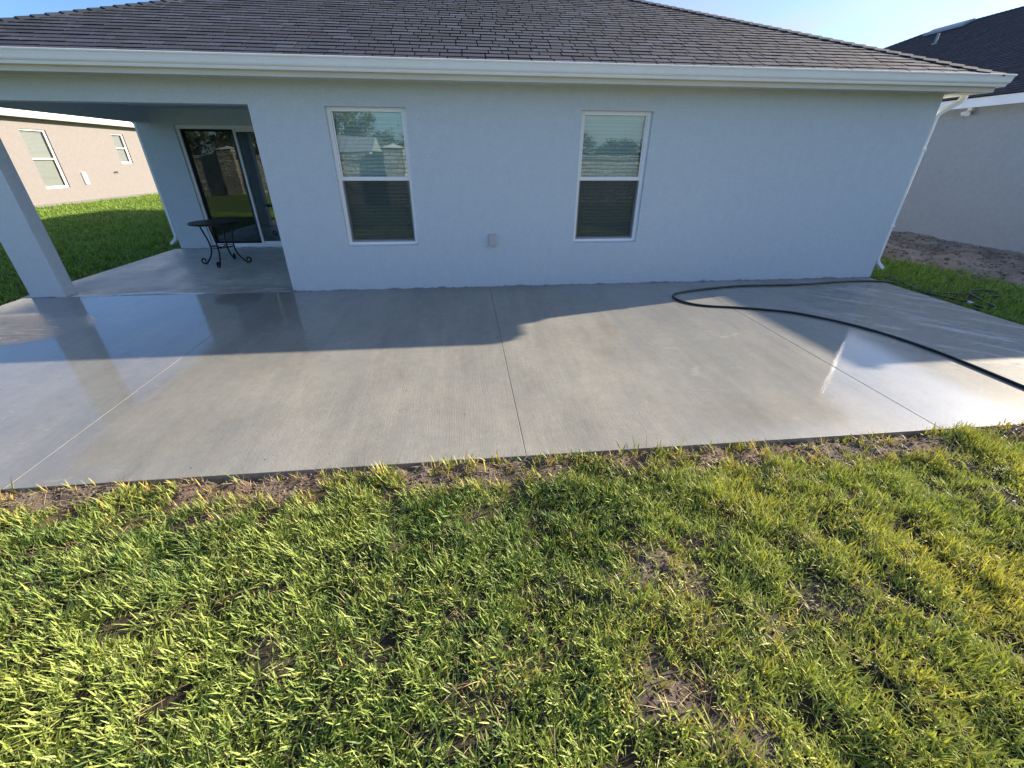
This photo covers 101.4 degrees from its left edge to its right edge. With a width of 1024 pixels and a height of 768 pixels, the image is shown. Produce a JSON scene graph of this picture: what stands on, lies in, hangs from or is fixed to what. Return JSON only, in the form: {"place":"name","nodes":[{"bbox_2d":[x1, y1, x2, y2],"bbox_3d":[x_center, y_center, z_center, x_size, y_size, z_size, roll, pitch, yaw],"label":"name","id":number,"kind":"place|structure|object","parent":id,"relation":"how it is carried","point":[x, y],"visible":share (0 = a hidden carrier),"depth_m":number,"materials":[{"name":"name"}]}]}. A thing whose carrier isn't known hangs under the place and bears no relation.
{"place":"outdoors","nodes":[
{"label":"outdoors","id":0,"kind":"place"},
{"bbox_2d":[0,193,180,304],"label":"grass","id":1,"kind":"structure","parent":0,"point":[132,230],"depth_m":9.98,"materials":[{"name":"green plant"}]},
{"bbox_2d":[20,247,293,298],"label":"porch floor","id":2,"kind":"structure","parent":0,"point":[189,271],"depth_m":6.56,"materials":[{"name":"concrete"}]},
{"bbox_2d":[71,292,204,296],"bbox_3d":[-5.004,-1.214,5.646,1.680,0.006,0.191,-3,28,-6],"label":"expansion joint","id":3,"kind":"object","parent":2,"relation":"on","point":[181,293],"visible":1,"depth_m":5.64,"materials":[{"name":"grey concrete"}]},
{"bbox_2d":[187,219,251,267],"bbox_3d":[-4.969,-2.412,7.158,0.768,0.685,0.768,19,33,30],"label":"patio table","id":4,"kind":"object","parent":2,"relation":"on","point":[209,223],"visible":1,"depth_m":7.05,"materials":[{"name":"brown metal"}]},
{"bbox_2d":[0,277,1023,493],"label":"patio","id":5,"kind":"structure","parent":0,"point":[154,389],"depth_m":3.65,"materials":[{"name":"concrete"}]},
{"bbox_2d":[672,275,1023,387],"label":"garden hose","id":6,"kind":"object","parent":5,"relation":"on","point":[940,352],"visible":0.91,"depth_m":5.32,"materials":[{"name":"black rubber"}]},
{"bbox_2d":[0,195,1023,767],"bbox_3d":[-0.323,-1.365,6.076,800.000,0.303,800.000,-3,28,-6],"label":"ground","id":7,"kind":"structure","parent":0,"point":[652,661],"depth_m":1.80,"materials":[{"name":"green plant"}]},
{"bbox_2d":[0,108,157,207],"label":"neighbour house","id":8,"kind":"structure","parent":7,"relation":"on","point":[58,159],"depth_m":17.34,"materials":[{"name":"beige paint"}]},
{"bbox_2d":[18,128,68,188],"bbox_3d":[-18.159,-8.684,16.204,0.130,2.010,1.130,-3,28,-6],"label":"window","id":9,"kind":"structure","parent":8,"relation":"in","point":[33,139],"depth_m":16.29,"materials":[{"name":"white glass"}]},
{"bbox_2d":[111,134,131,163],"bbox_3d":[-18.634,-11.167,19.898,0.130,1.240,0.780,-3,28,-6],"label":"window","id":10,"kind":"structure","parent":8,"relation":"in","point":[116,139],"depth_m":20.02,"materials":[{"name":"white glass"}]},
{"bbox_2d":[0,0,1017,297],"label":"house","id":11,"kind":"structure","parent":7,"relation":"on","point":[380,144],"depth_m":5.44,"materials":[{"name":"grey paint"}]},
{"bbox_2d":[175,125,281,246],"bbox_3d":[-5.125,-3.791,8.162,1.920,2.120,0.132,-3,28,-6],"label":"sliding door","id":12,"kind":"structure","parent":11,"relation":"in","point":[180,129],"depth_m":7.97,"materials":[{"name":"white metal"}]},
{"bbox_2d":[326,107,418,244],"bbox_3d":[-1.734,-2.606,5.372,0.923,1.571,0.130,-3,28,-6],"label":"window","id":13,"kind":"structure","parent":11,"relation":"in","point":[376,186],"depth_m":5.33,"materials":[{"name":"glass"}]},
{"bbox_2d":[573,111,651,240],"bbox_3d":[1.301,-2.750,5.665,0.915,1.571,0.130,-3,28,-6],"label":"window","id":14,"kind":"structure","parent":11,"relation":"in","point":[608,193],"depth_m":5.63,"materials":[{"name":"glass"}]},
{"bbox_2d":[0,417,1023,501],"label":"grass","id":15,"kind":"structure","parent":7,"relation":"on","point":[1006,427],"depth_m":2.72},
{"bbox_2d":[0,423,1023,763],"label":"soil crumbs","id":16,"kind":"object","parent":7,"relation":"on","point":[754,739],"visible":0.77,"depth_m":2.32,"materials":[{"name":"brown soil"}]},
{"bbox_2d":[881,232,1023,291],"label":"soil clods","id":17,"kind":"object","parent":7,"relation":"on","point":[1003,274],"visible":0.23,"depth_m":8.17,"materials":[{"name":"brown soil"}]},
{"bbox_2d":[883,6,1023,254],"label":"neighbour house","id":18,"kind":"structure","parent":7,"relation":"on","point":[966,186],"depth_m":9.41,"materials":[{"name":"grey paint"}]},
{"bbox_2d":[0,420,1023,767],"bbox_3d":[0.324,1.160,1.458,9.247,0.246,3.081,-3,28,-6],"label":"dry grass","id":19,"kind":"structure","parent":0,"point":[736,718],"depth_m":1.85,"materials":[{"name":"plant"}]},
{"bbox_2d":[0,0,1023,48],"label":"sky","id":20,"kind":"structure","parent":0,"point":[882,24],"materials":[{"name":"blue"}]},
{"bbox_2d":[870,255,1023,324],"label":"grass","id":21,"kind":"structure","parent":0,"point":[928,279],"depth_m":6.29,"materials":[{"name":"green plant"}]}
]}

